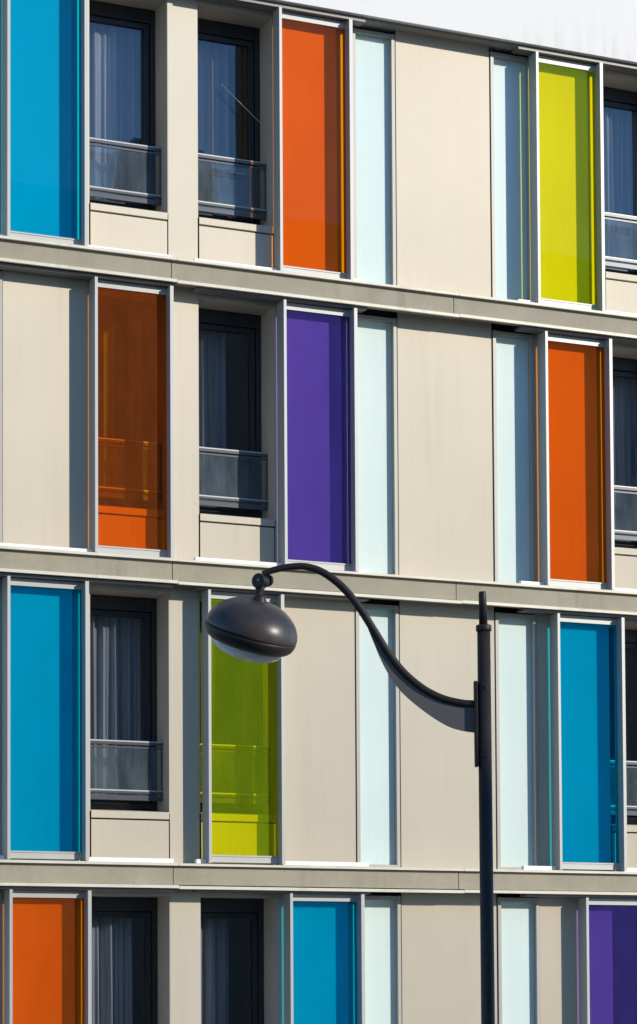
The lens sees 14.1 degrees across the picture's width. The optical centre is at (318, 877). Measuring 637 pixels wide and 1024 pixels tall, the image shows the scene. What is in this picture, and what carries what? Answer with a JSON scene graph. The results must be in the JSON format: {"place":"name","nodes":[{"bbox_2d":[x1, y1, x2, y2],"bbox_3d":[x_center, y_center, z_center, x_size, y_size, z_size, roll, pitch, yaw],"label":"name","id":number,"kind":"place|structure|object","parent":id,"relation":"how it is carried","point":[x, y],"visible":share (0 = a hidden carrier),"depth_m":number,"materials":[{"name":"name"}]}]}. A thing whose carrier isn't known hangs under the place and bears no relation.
{"place":"outdoors","nodes":[
{"label":"outdoors","id":0,"kind":"place"},
{"bbox_2d":[0,0,636,1023],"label":"apartment building","id":1,"kind":"structure","parent":0,"point":[400,286],"depth_m":24.61,"materials":[{"name":"beige metal"},{"name":"concrete"},{"name":"glass"}]},
{"bbox_2d":[92,911,132,1023],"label":"curtain","id":2,"kind":"object","parent":1,"relation":"hanging from","point":[112,970],"visible":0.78,"depth_m":23.90,"materials":[{"name":"white fabric"}]},
{"bbox_2d":[89,23,139,203],"bbox_3d":[-1.967,-6.894,24.275,0.606,2.380,0.082,1,-3,-25],"label":"curtain","id":3,"kind":"object","parent":1,"relation":"hanging from","point":[114,83],"visible":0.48,"depth_m":24.31,"materials":[{"name":"white fabric"}]},
{"bbox_2d":[90,616,140,819],"bbox_3d":[-1.944,-1.302,23.992,0.584,2.380,0.154,1,-3,-29],"label":"curtain","id":4,"kind":"object","parent":1,"relation":"hanging from","point":[115,707],"visible":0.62,"depth_m":24.03,"materials":[{"name":"white fabric"}]},
{"bbox_2d":[89,0,155,210],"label":"window","id":5,"kind":"structure","parent":1,"relation":"in","point":[102,13],"depth_m":24.30,"materials":[{"name":"black metal"}]},
{"bbox_2d":[90,594,156,810],"bbox_3d":[-1.876,-1.622,23.938,0.769,1.983,0.090,1,-3,-25],"label":"window","id":6,"kind":"structure","parent":1,"relation":"in","point":[145,609],"depth_m":24.03,"materials":[{"name":"black metal"}]},
{"bbox_2d":[92,897,157,1023],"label":"window","id":7,"kind":"structure","parent":1,"relation":"in","point":[123,907],"depth_m":23.92,"materials":[{"name":"black metal"}]},
{"bbox_2d":[200,623,214,821],"bbox_3d":[-1.097,-1.287,24.386,0.293,2.380,0.142,1,-3,-25],"label":"curtain","id":8,"kind":"object","parent":1,"relation":"hanging from","point":[213,705],"visible":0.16,"depth_m":24.47,"materials":[{"name":"white fabric"}]},
{"bbox_2d":[199,330,226,501],"bbox_3d":[-1.065,-4.082,24.552,0.405,2.380,0.086,1,-3,-25],"label":"curtain","id":9,"kind":"object","parent":1,"relation":"hanging from","point":[212,410],"visible":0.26,"depth_m":24.59,"materials":[{"name":"white fabric"}]},
{"bbox_2d":[198,41,228,215],"bbox_3d":[-1.067,-6.879,24.688,0.430,2.380,0.091,1,-3,-25],"label":"curtain","id":10,"kind":"object","parent":1,"relation":"hanging from","point":[213,126],"visible":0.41,"depth_m":24.73,"materials":[{"name":"white fabric"}]},
{"bbox_2d":[201,912,228,1023],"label":"curtain","id":11,"kind":"object","parent":1,"relation":"hanging from","point":[214,978],"visible":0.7,"depth_m":24.34,"materials":[{"name":"white fabric"}]},
{"bbox_2d":[198,18,259,224],"bbox_3d":[-0.929,-7.198,24.667,0.769,1.983,0.090,1,-3,-25],"label":"window","id":12,"kind":"structure","parent":1,"relation":"in","point":[210,31],"depth_m":24.77,"materials":[{"name":"black metal"}]},
{"bbox_2d":[199,308,261,517],"bbox_3d":[-0.913,-4.401,24.530,0.769,1.983,0.090,1,-3,-25],"label":"window","id":13,"kind":"structure","parent":1,"relation":"in","point":[209,320],"depth_m":24.62,"materials":[{"name":"black metal"}]},
{"bbox_2d":[200,602,262,813],"bbox_3d":[-0.898,-1.605,24.393,0.769,1.983,0.090,1,-3,-25],"label":"window","id":14,"kind":"structure","parent":1,"relation":"in","point":[255,669],"depth_m":24.48,"materials":[{"name":"green glass"}]},
{"bbox_2d":[201,898,263,1023],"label":"window","id":15,"kind":"structure","parent":1,"relation":"in","point":[217,908],"depth_m":24.37,"materials":[{"name":"black metal"}]},
{"bbox_2d":[603,107,636,270],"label":"curtain","id":16,"kind":"object","parent":1,"relation":"hanging from","point":[620,159],"visible":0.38,"depth_m":26.67,"materials":[{"name":"white fabric"}]},
{"bbox_2d":[603,87,636,274],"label":"window","id":17,"kind":"structure","parent":1,"relation":"in","point":[617,99],"depth_m":26.54,"materials":[{"name":"black metal"}]},
{"bbox_2d":[609,628,636,823],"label":"window","id":18,"kind":"structure","parent":1,"relation":"in","point":[630,635],"depth_m":26.27,"materials":[{"name":"black metal"}]},
{"bbox_2d":[612,357,636,548],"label":"window","id":19,"kind":"structure","parent":1,"relation":"in","point":[626,368],"depth_m":26.40,"materials":[{"name":"black metal"}]},
{"bbox_2d":[613,377,636,536],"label":"curtain","id":20,"kind":"object","parent":1,"relation":"hanging from","point":[625,435],"visible":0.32,"depth_m":26.52,"materials":[{"name":"white fabric"}]},
{"bbox_2d":[205,563,494,1023],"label":"street lamp","id":21,"kind":"object","parent":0,"point":[257,628],"visible":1,"depth_m":18.01,"materials":[{"name":"metal"}]}
]}

